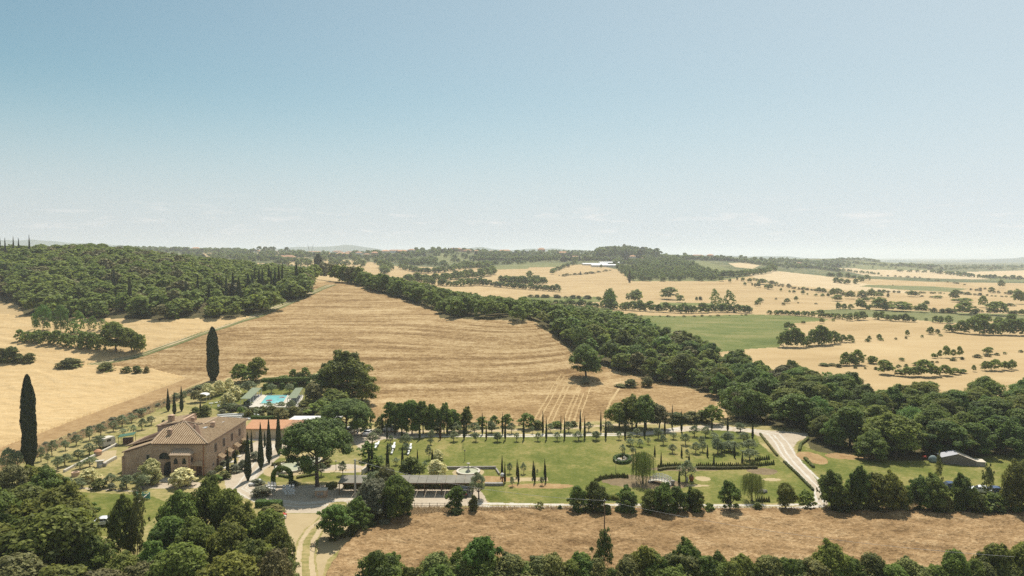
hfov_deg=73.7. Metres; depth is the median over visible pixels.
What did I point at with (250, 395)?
pool pavilion
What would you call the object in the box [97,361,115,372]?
shrub
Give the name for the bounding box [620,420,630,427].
olive tree
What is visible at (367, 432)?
parked car
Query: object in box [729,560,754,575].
oak tree
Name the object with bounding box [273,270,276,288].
cypress tree
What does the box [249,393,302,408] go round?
swimming pool
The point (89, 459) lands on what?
olive tree
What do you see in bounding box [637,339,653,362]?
broadleaf tree
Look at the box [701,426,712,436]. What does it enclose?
olive tree
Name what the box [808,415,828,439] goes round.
oak tree
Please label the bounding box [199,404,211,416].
shrub
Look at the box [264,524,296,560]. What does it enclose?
oak tree
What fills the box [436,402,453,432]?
broadleaf tree
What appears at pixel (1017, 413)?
broadleaf tree
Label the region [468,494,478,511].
shrub
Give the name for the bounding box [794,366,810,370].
broadleaf tree
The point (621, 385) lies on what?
shrub
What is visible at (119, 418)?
olive tree
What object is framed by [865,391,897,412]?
oak tree
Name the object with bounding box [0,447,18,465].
olive tree
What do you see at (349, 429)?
parked car
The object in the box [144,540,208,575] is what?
oak tree
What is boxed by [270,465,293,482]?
garden arch
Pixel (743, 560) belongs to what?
oak tree
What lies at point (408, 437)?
olive tree
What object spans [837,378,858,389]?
broadleaf tree
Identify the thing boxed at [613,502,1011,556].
power cable
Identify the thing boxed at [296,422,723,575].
sandy track
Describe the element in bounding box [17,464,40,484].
oak tree
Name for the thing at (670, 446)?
olive tree
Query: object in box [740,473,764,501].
willow tree
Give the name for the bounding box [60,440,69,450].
olive tree
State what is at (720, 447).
olive tree
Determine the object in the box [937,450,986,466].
tarpaulin shed
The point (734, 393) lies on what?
broadleaf tree
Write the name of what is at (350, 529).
shrub
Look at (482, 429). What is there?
cypress tree
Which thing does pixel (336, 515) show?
broadleaf tree
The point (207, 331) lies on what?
sandy track
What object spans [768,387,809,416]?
broadleaf tree
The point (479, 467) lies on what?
garden wall
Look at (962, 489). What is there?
oak tree
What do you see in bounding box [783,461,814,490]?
hedge
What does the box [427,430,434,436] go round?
olive tree
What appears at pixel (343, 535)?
shrub
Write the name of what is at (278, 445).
cypress tree
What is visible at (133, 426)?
olive tree
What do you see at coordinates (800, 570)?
broadleaf tree
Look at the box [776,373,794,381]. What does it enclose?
broadleaf tree
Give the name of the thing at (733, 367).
broadleaf tree
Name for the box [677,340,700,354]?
broadleaf tree
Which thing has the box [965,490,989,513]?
broadleaf tree
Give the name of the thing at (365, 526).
shrub
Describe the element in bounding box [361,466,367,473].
garden wall
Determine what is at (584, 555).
oak tree
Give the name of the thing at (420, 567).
oak tree
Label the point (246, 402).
olive tree
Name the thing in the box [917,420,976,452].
broadleaf tree
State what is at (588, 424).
olive tree
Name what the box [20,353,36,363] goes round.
shrub
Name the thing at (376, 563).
broadleaf tree
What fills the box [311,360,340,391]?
broadleaf tree
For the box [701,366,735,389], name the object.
broadleaf tree
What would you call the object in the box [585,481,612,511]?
broadleaf tree
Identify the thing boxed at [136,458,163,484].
blossom tree
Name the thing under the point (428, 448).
olive tree
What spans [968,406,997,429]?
broadleaf tree
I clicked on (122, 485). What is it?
olive tree
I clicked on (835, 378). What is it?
broadleaf tree
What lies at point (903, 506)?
shrub
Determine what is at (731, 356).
broadleaf tree
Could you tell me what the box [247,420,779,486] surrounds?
garden path
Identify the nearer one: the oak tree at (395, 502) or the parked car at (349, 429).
the oak tree at (395, 502)
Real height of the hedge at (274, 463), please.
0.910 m
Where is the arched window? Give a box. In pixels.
[158,451,170,458]
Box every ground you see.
[0,261,1023,460]
[0,379,828,575]
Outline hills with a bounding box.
[0,240,1023,261]
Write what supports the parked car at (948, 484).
on the lawn at (582, 462)
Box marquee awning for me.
[289,416,340,419]
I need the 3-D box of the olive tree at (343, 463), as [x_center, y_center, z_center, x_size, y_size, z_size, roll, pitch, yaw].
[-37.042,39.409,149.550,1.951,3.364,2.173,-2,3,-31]
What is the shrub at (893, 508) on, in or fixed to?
on the grain field at (414, 540)
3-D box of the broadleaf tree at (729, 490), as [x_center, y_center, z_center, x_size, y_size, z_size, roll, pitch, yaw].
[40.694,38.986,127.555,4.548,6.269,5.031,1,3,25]
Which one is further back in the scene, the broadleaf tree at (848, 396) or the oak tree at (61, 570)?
the broadleaf tree at (848, 396)
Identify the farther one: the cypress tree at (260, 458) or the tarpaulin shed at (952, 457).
the tarpaulin shed at (952, 457)
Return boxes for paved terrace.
[96,450,116,461]
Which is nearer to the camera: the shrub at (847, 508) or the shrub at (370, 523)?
the shrub at (370, 523)
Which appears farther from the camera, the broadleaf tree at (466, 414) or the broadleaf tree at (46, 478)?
the broadleaf tree at (466, 414)
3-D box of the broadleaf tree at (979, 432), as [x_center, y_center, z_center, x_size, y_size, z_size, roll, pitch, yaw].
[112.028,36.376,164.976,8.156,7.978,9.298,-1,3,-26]
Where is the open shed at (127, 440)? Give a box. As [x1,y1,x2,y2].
[117,432,135,445]
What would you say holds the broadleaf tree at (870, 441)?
on the field verge
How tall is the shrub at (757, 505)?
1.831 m
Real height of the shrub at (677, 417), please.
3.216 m
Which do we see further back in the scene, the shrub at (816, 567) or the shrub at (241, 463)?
the shrub at (241, 463)
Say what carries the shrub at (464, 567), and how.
on the grain field at (414, 540)
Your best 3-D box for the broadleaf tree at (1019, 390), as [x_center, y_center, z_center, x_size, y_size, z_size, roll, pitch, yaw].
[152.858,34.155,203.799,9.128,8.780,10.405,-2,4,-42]
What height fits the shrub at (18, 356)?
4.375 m
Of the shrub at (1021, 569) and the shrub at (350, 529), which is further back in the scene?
the shrub at (350, 529)
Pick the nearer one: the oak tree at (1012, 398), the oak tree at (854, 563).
the oak tree at (854, 563)
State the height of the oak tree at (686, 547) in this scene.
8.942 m
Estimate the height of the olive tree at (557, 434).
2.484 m
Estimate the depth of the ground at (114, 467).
172.20 m
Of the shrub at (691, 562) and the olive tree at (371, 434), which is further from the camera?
the olive tree at (371, 434)
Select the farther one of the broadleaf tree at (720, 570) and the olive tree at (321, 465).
the olive tree at (321, 465)
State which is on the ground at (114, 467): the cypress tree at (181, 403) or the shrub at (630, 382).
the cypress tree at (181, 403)
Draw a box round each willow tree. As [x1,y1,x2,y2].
[630,451,655,484]
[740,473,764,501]
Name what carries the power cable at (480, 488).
attached to the utility pole at (354, 478)
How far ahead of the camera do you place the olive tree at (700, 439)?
172.55 m
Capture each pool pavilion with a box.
[241,388,261,405]
[287,387,302,405]
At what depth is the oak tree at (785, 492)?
127.84 m
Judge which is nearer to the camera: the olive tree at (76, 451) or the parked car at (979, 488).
the parked car at (979, 488)
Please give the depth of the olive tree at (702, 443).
167.21 m
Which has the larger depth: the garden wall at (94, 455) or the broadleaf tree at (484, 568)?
the garden wall at (94, 455)
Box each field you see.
[0,253,1023,417]
[0,314,248,447]
[111,282,715,425]
[326,506,1023,575]
[527,297,827,351]
[728,263,1023,292]
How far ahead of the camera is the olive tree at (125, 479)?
140.92 m
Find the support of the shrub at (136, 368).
on the wheat field at (63, 396)
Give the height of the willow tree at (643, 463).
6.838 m
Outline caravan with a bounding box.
[98,435,115,446]
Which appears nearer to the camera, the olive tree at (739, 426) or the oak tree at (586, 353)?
the olive tree at (739, 426)
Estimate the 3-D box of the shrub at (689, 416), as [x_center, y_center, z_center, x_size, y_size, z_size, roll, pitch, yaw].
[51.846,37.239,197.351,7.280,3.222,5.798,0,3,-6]
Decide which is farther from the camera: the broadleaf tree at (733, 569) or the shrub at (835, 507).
the shrub at (835, 507)
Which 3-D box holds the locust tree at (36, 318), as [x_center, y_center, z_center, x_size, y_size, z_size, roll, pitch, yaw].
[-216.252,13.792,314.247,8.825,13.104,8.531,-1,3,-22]
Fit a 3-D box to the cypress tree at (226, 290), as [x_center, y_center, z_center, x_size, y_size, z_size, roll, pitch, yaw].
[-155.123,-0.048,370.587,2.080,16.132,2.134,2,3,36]
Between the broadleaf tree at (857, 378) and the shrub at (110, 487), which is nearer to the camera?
the shrub at (110, 487)
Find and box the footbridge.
[648,473,671,486]
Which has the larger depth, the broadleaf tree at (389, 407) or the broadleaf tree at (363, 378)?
the broadleaf tree at (363, 378)
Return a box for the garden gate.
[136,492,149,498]
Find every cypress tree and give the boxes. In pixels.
[19,374,37,466]
[112,268,115,285]
[127,277,131,297]
[166,388,169,410]
[172,393,176,413]
[179,388,183,410]
[206,326,219,380]
[207,283,210,304]
[224,277,227,296]
[226,448,229,471]
[230,274,235,295]
[234,450,236,463]
[235,276,242,297]
[244,432,251,480]
[246,273,249,286]
[250,431,252,452]
[257,270,260,283]
[257,423,263,469]
[261,269,263,285]
[265,417,271,462]
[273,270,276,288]
[275,412,281,454]
[277,265,280,280]
[294,263,297,278]
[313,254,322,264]
[367,447,369,470]
[371,444,373,470]
[385,443,389,465]
[394,417,395,434]
[418,416,420,439]
[446,416,447,435]
[463,419,464,439]
[481,413,483,434]
[504,419,505,439]
[504,465,505,482]
[522,419,524,439]
[542,414,543,433]
[545,419,546,439]
[559,255,567,261]
[563,415,565,438]
[579,410,581,431]
[583,417,585,438]
[600,415,601,432]
[604,419,606,438]
[622,250,628,257]
[628,268,630,281]
[636,249,644,257]
[671,405,672,427]
[680,411,682,431]
[751,422,753,438]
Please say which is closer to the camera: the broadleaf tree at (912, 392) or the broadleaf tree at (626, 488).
the broadleaf tree at (626, 488)
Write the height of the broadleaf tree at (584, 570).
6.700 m
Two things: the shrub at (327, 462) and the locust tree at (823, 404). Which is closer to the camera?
the shrub at (327, 462)
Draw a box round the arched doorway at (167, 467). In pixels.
[164,461,170,475]
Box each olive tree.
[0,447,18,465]
[8,450,24,465]
[37,447,44,457]
[43,452,50,460]
[46,440,57,455]
[51,456,63,469]
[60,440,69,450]
[61,453,73,465]
[69,434,82,445]
[71,449,84,459]
[72,478,85,484]
[74,461,85,468]
[81,443,97,454]
[82,456,97,466]
[83,427,93,440]
[90,436,105,447]
[94,424,107,435]
[102,473,119,482]
[108,420,120,430]
[115,415,129,426]
[117,474,132,487]
[119,483,126,489]
[127,413,136,422]
[128,424,137,431]
[131,474,149,489]
[134,408,146,415]
[137,418,147,429]
[146,416,155,424]
[226,402,236,411]
[238,381,259,390]
[241,400,253,407]
[263,401,272,408]
[266,383,276,392]
[274,401,285,405]
[284,383,292,392]
[285,400,296,406]
[318,463,326,475]
[338,461,346,474]
[362,471,378,482]
[365,432,378,443]
[371,428,381,435]
[385,444,393,452]
[399,433,412,443]
[402,443,409,452]
[425,445,430,455]
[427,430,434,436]
[434,422,445,434]
[449,422,460,431]
[449,431,458,441]
[467,422,480,433]
[469,472,485,498]
[471,432,479,441]
[487,421,496,433]
[494,432,500,441]
[507,423,515,432]
[507,463,512,473]
[520,462,526,473]
[533,432,540,440]
[547,423,553,432]
[553,432,561,440]
[565,421,573,432]
[572,431,584,440]
[586,422,593,431]
[593,431,599,440]
[602,421,612,430]
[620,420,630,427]
[625,438,635,445]
[632,428,642,434]
[653,427,663,438]
[659,435,667,444]
[667,444,676,452]
[670,432,678,438]
[676,460,696,481]
[680,433,689,444]
[689,425,700,436]
[689,442,701,452]
[697,436,705,445]
[699,441,706,451]
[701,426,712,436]
[711,438,725,453]
[717,444,725,453]
[719,431,733,440]
[727,441,740,452]
[735,423,746,431]
[736,432,751,442]
[740,439,759,450]
[740,449,758,459]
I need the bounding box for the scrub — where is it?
[47,264,1009,443]
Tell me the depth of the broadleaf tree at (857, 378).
223.68 m
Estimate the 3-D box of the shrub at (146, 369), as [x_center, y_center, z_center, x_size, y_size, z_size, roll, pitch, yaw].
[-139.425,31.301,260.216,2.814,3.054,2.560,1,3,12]
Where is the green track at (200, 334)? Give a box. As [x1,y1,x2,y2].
[87,285,334,364]
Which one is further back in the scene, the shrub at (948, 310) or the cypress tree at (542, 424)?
the shrub at (948, 310)
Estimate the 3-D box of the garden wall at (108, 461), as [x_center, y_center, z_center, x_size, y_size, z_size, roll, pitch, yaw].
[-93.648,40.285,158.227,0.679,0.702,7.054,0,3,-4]
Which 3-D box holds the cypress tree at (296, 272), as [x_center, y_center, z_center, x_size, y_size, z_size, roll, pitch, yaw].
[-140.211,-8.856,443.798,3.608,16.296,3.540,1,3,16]
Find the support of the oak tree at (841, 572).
on the grain field at (414, 540)
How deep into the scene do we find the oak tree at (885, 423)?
161.33 m
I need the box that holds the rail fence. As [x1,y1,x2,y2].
[412,503,445,506]
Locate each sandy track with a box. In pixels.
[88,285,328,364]
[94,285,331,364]
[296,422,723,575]
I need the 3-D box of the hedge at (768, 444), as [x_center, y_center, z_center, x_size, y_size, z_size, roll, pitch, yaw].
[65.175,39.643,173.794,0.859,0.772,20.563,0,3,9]
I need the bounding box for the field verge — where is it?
[0,378,875,488]
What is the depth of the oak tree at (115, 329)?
281.51 m
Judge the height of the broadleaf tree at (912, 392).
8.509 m
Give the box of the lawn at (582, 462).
[83,387,1023,535]
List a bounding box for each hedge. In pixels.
[251,415,275,418]
[255,498,283,507]
[261,376,310,389]
[271,460,299,465]
[278,474,287,477]
[296,472,314,478]
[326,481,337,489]
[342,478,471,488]
[613,453,631,463]
[657,466,679,470]
[697,465,757,469]
[759,433,778,455]
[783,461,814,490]
[798,437,809,450]
[803,457,814,467]
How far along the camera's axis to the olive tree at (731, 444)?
166.21 m
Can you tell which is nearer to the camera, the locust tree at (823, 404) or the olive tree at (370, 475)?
the olive tree at (370, 475)
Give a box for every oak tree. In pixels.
[0,504,116,566]
[0,522,18,557]
[4,483,46,521]
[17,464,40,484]
[17,480,101,550]
[36,563,90,575]
[49,474,70,488]
[55,534,119,570]
[94,320,125,351]
[103,492,142,553]
[117,327,143,351]
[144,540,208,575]
[151,489,201,536]
[174,515,214,556]
[195,550,259,575]
[201,520,252,565]
[207,488,244,530]
[216,500,256,548]
[235,538,275,575]
[245,508,293,541]
[246,357,268,380]
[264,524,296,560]
[377,474,414,517]
[386,551,404,567]
[402,566,418,575]
[415,560,430,573]
[422,563,456,575]
[448,546,462,564]
[520,561,530,575]
[568,343,604,376]
[571,550,590,573]
[581,324,610,341]
[598,339,618,361]
[603,402,626,424]
[617,393,643,428]
[626,394,655,428]
[628,336,647,345]
[630,545,662,575]
[656,563,691,575]
[670,333,693,344]
[670,350,699,362]
[672,536,701,572]
[691,555,721,575]
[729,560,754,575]
[730,553,760,575]
[739,392,774,420]
[776,482,800,507]
[779,557,797,575]
[804,370,824,378]
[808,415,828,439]
[809,537,855,575]
[816,469,851,508]
[825,564,849,575]
[828,407,847,429]
[842,554,867,575]
[845,465,872,503]
[850,383,876,401]
[856,412,928,456]
[857,471,896,507]
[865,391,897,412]
[882,469,908,507]
[893,487,912,506]
[900,381,939,394]
[906,474,934,507]
[913,404,952,430]
[915,401,952,417]
[922,472,950,507]
[924,563,950,575]
[940,548,973,575]
[949,472,978,504]
[964,386,997,403]
[967,558,986,575]
[971,542,1023,575]
[999,458,1023,509]
[1002,393,1023,398]
[1006,395,1022,400]
[1008,541,1023,568]
[1012,398,1023,408]
[1016,459,1023,501]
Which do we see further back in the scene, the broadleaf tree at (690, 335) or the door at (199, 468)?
the broadleaf tree at (690, 335)
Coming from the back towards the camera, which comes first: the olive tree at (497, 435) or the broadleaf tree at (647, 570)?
the olive tree at (497, 435)
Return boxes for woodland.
[0,243,1023,517]
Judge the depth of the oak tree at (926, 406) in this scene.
184.90 m
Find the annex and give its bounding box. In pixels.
[246,419,303,440]
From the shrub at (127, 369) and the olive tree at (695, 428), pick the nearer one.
the olive tree at (695, 428)
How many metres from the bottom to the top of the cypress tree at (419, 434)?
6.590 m
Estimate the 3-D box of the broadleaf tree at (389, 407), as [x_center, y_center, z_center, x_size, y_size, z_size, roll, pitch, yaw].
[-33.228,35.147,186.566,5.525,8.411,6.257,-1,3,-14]
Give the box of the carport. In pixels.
[338,475,473,494]
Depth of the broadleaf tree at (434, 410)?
183.50 m
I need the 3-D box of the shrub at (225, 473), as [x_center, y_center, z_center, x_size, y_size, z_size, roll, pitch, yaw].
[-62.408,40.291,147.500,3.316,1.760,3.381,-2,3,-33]
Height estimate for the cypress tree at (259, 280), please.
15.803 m
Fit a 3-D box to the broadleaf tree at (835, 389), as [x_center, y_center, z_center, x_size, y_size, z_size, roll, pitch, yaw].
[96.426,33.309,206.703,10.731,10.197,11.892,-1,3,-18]
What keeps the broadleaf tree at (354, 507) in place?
on the pale grass at (296, 525)
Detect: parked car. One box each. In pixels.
[95,515,107,525]
[347,426,358,433]
[362,429,371,435]
[383,425,397,431]
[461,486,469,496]
[944,481,953,488]
[971,485,991,492]
[989,485,1002,493]
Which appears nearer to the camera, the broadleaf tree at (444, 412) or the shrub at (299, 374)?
the broadleaf tree at (444, 412)
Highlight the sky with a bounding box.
[0,0,1023,258]
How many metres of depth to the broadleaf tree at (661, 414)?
187.20 m
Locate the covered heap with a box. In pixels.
[928,455,936,462]
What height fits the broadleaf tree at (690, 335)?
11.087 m
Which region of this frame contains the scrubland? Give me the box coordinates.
[167,251,1023,282]
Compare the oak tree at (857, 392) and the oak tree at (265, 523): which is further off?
the oak tree at (857, 392)
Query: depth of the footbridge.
144.17 m
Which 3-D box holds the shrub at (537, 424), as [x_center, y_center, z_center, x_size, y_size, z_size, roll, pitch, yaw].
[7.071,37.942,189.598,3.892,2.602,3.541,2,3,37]
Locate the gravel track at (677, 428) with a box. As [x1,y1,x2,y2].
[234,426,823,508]
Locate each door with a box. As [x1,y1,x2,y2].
[197,466,201,475]
[255,431,258,438]
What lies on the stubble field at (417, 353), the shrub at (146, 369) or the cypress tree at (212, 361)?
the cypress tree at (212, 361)
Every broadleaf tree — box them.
[0,464,32,491]
[0,487,25,526]
[0,550,49,575]
[23,464,69,488]
[70,497,101,520]
[81,568,126,575]
[100,549,138,572]
[124,559,164,575]
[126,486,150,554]
[135,539,165,562]
[147,515,184,550]
[190,474,222,526]
[238,538,261,573]
[254,547,293,575]
[303,383,325,401]
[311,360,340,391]
[314,503,353,534]
[319,349,374,396]
[320,388,348,402]
[342,496,373,525]
[346,367,379,402]
[355,550,402,575]
[358,477,389,524]
[375,464,395,481]
[379,500,390,515]
[380,401,398,431]
[381,564,403,575]
[390,403,410,431]
[397,399,422,433]
[397,456,424,477]
[399,481,410,515]
[413,400,433,433]
[426,403,442,431]
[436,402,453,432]
[445,486,466,507]
[448,409,461,430]
[455,535,503,575]
[459,406,472,428]
[463,556,496,575]
[562,559,580,575]
[566,485,588,510]
[575,554,602,575]
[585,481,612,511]
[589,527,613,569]
[607,567,617,575]
[614,330,633,345]
[615,484,636,505]
[618,490,637,513]
[625,344,646,368]
[632,332,653,345]
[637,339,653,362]
[639,488,661,513]
[640,357,663,379]
[642,552,669,575]
[647,403,671,428]
[652,482,675,513]
[662,354,695,381]
[670,485,688,510]
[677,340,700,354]
[680,353,702,373]
[682,330,700,342]
[686,486,693,508]
[686,488,704,512]
[695,342,721,357]
[697,349,720,366]
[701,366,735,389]
[709,372,730,398]
[710,562,727,575]
[712,549,726,562]
[717,349,750,365]
[717,479,741,509]
[726,561,743,575]
[727,363,742,384]
[729,362,767,380]
[730,356,743,363]
[730,388,756,404]
[734,371,757,384]
[738,357,752,364]
[739,377,778,400]
[760,372,779,389]
[767,364,793,372]
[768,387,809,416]
[768,393,817,426]
[772,372,780,377]
[773,381,795,389]
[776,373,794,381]
[781,368,803,377]
[786,360,801,366]
[790,375,811,389]
[793,559,810,575]
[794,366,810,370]
[794,374,821,387]
[795,381,829,399]
[803,384,838,402]
[804,407,830,429]
[820,401,844,412]
[820,419,855,447]
[822,373,852,390]
[824,406,872,446]
[826,382,847,402]
[835,389,855,401]
[835,485,857,512]
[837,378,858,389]
[840,399,850,407]
[846,371,863,384]
[847,400,865,418]
[853,429,890,459]
[860,404,892,422]
[882,563,911,575]
[885,387,905,413]
[890,432,929,453]
[892,383,902,391]
[899,395,923,413]
[901,388,924,403]
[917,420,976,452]
[918,391,958,411]
[918,418,979,453]
[932,398,964,415]
[934,451,943,480]
[937,389,969,412]
[952,411,979,426]
[958,422,997,454]
[964,376,1007,397]
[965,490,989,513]
[967,391,982,406]
[967,397,1015,416]
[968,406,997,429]
[969,394,1004,415]
[980,415,1023,455]
[981,463,994,494]
[1002,385,1023,397]
[1005,377,1023,392]
[1006,388,1023,397]
[1007,408,1023,427]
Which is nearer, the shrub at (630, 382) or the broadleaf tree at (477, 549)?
the broadleaf tree at (477, 549)
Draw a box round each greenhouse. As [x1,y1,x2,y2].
[582,263,607,264]
[591,264,615,266]
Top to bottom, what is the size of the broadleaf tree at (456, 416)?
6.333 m
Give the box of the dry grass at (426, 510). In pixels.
[0,383,948,515]
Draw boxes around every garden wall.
[63,443,117,471]
[99,456,116,467]
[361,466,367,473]
[447,466,495,468]
[485,482,502,485]
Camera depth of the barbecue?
155.46 m
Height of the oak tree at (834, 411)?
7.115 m
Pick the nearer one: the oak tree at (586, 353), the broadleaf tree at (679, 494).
the broadleaf tree at (679, 494)
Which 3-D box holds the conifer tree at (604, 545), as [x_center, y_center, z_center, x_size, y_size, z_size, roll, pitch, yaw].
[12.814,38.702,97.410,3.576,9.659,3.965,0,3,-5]
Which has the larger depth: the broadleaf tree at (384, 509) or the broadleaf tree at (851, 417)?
the broadleaf tree at (851, 417)
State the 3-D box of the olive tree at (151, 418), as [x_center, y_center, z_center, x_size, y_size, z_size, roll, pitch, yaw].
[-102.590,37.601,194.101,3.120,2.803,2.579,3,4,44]
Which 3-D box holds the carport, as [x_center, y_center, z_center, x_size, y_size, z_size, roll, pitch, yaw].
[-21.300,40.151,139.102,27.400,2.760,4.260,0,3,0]
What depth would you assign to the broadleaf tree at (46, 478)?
128.65 m
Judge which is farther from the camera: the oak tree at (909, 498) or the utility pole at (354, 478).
the utility pole at (354, 478)
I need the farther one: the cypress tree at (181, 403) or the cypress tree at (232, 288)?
the cypress tree at (232, 288)
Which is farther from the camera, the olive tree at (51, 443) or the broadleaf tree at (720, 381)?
the broadleaf tree at (720, 381)
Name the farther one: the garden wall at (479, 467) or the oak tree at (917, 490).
the garden wall at (479, 467)
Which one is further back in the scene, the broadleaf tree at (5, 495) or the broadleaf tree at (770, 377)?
the broadleaf tree at (770, 377)
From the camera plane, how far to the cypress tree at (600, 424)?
185.60 m
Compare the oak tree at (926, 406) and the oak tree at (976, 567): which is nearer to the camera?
the oak tree at (976, 567)
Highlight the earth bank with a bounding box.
[602,466,776,488]
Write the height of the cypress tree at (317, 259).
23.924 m
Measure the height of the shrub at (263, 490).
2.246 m
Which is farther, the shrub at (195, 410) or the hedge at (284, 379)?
the hedge at (284, 379)
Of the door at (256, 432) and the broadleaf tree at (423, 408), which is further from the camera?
the broadleaf tree at (423, 408)
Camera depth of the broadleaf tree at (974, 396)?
197.43 m
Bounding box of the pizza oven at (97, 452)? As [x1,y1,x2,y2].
[93,449,101,455]
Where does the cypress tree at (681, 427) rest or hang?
on the lawn at (582, 462)
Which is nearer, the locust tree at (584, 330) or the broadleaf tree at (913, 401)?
the broadleaf tree at (913, 401)
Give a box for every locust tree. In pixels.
[30,304,52,327]
[51,305,69,329]
[570,327,593,345]
[716,381,762,418]
[799,395,833,422]
[856,391,892,410]
[896,405,920,419]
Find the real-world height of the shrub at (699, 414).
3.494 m
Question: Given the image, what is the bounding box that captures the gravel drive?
[140,428,487,512]
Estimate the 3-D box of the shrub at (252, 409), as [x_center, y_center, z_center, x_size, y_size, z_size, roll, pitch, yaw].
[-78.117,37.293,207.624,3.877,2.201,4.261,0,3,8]
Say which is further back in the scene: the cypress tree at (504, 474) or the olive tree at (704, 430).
the olive tree at (704, 430)
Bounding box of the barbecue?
[95,459,106,466]
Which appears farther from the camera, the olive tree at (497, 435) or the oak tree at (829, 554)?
the olive tree at (497, 435)
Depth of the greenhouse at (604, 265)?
1208.12 m
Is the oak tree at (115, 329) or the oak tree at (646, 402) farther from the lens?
the oak tree at (115, 329)
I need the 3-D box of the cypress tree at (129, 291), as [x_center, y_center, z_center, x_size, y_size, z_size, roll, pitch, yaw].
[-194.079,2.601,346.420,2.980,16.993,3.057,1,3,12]
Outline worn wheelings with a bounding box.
[534,374,619,424]
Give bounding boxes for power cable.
[356,460,603,500]
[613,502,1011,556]
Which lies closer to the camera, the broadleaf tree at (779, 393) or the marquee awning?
the marquee awning
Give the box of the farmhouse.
[122,413,248,481]
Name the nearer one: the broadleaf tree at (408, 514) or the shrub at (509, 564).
the shrub at (509, 564)
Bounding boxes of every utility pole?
[354,459,355,497]
[604,499,605,528]
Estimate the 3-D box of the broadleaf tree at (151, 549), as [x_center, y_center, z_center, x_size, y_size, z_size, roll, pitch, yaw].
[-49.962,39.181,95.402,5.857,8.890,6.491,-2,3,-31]
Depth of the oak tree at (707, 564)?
92.61 m
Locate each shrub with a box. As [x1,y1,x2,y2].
[0,346,21,362]
[0,348,6,362]
[10,353,26,363]
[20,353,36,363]
[54,357,83,367]
[60,359,82,368]
[92,478,106,490]
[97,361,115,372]
[107,483,116,490]
[120,366,130,372]
[131,366,142,373]
[143,366,149,372]
[189,407,201,416]
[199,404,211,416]
[217,409,225,413]
[218,470,231,480]
[230,464,242,472]
[237,459,244,469]
[240,440,249,451]
[242,409,251,417]
[249,478,265,484]
[250,407,262,413]
[250,451,257,460]
[250,485,275,496]
[261,506,268,511]
[269,504,286,512]
[273,408,289,419]
[285,556,300,575]
[287,480,298,485]
[288,406,300,415]
[293,372,304,383]
[296,407,316,415]
[297,399,312,407]
[302,374,314,383]
[320,457,332,466]
[328,533,338,540]
[338,531,346,538]
[346,525,357,536]
[350,519,368,532]
[355,480,375,507]
[361,518,375,527]
[374,416,384,428]
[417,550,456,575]
[448,507,463,515]
[455,555,474,575]
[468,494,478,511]
[493,551,532,575]
[527,554,565,575]
[531,420,541,428]
[540,552,565,575]
[571,421,577,426]
[580,376,589,383]
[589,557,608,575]
[601,504,611,514]
[614,383,627,387]
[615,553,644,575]
[624,379,638,387]
[640,377,652,386]
[663,552,685,570]
[669,412,684,423]
[678,554,705,575]
[682,411,703,422]
[696,410,710,423]
[752,502,761,509]
[755,554,789,575]
[801,557,832,575]
[828,504,840,512]
[840,504,851,512]
[859,551,885,575]
[863,502,883,510]
[885,499,900,509]
[894,555,926,575]
[898,501,910,510]
[919,565,933,575]
[927,502,944,513]
[939,495,955,512]
[944,308,956,312]
[969,309,978,313]
[978,559,997,575]
[994,562,1019,575]
[1017,563,1023,572]
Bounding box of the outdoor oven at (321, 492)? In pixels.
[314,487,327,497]
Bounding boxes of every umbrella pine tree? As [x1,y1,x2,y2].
[279,416,353,486]
[319,398,371,431]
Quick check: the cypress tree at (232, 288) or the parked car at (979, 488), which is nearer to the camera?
the parked car at (979, 488)
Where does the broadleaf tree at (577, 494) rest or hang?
on the grain field at (414, 540)
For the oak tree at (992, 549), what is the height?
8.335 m
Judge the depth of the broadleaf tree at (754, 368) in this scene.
234.97 m
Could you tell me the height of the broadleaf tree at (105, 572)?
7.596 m
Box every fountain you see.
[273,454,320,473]
[456,463,479,475]
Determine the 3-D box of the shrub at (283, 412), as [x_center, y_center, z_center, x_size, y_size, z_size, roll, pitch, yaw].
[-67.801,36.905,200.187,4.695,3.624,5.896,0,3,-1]
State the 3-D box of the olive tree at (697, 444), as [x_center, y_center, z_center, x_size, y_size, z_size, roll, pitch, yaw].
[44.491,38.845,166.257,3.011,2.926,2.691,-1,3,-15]
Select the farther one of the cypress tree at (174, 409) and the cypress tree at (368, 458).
the cypress tree at (174, 409)
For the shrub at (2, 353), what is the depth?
268.26 m
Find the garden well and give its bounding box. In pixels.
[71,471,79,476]
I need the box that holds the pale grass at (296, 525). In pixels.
[281,514,353,575]
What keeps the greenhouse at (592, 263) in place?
on the scrubland
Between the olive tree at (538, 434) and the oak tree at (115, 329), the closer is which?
the olive tree at (538, 434)
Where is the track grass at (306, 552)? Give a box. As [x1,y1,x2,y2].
[293,502,346,575]
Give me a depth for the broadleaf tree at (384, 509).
124.11 m
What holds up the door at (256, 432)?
in the annex
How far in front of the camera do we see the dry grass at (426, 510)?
129.81 m
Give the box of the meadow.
[434,254,1023,322]
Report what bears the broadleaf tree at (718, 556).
on the grain field at (414, 540)
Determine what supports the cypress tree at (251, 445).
on the gravel drive
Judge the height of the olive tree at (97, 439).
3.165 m
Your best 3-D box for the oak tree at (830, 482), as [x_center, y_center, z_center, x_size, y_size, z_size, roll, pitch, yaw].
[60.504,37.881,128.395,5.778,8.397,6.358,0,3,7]
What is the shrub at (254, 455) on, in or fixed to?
on the gravel drive

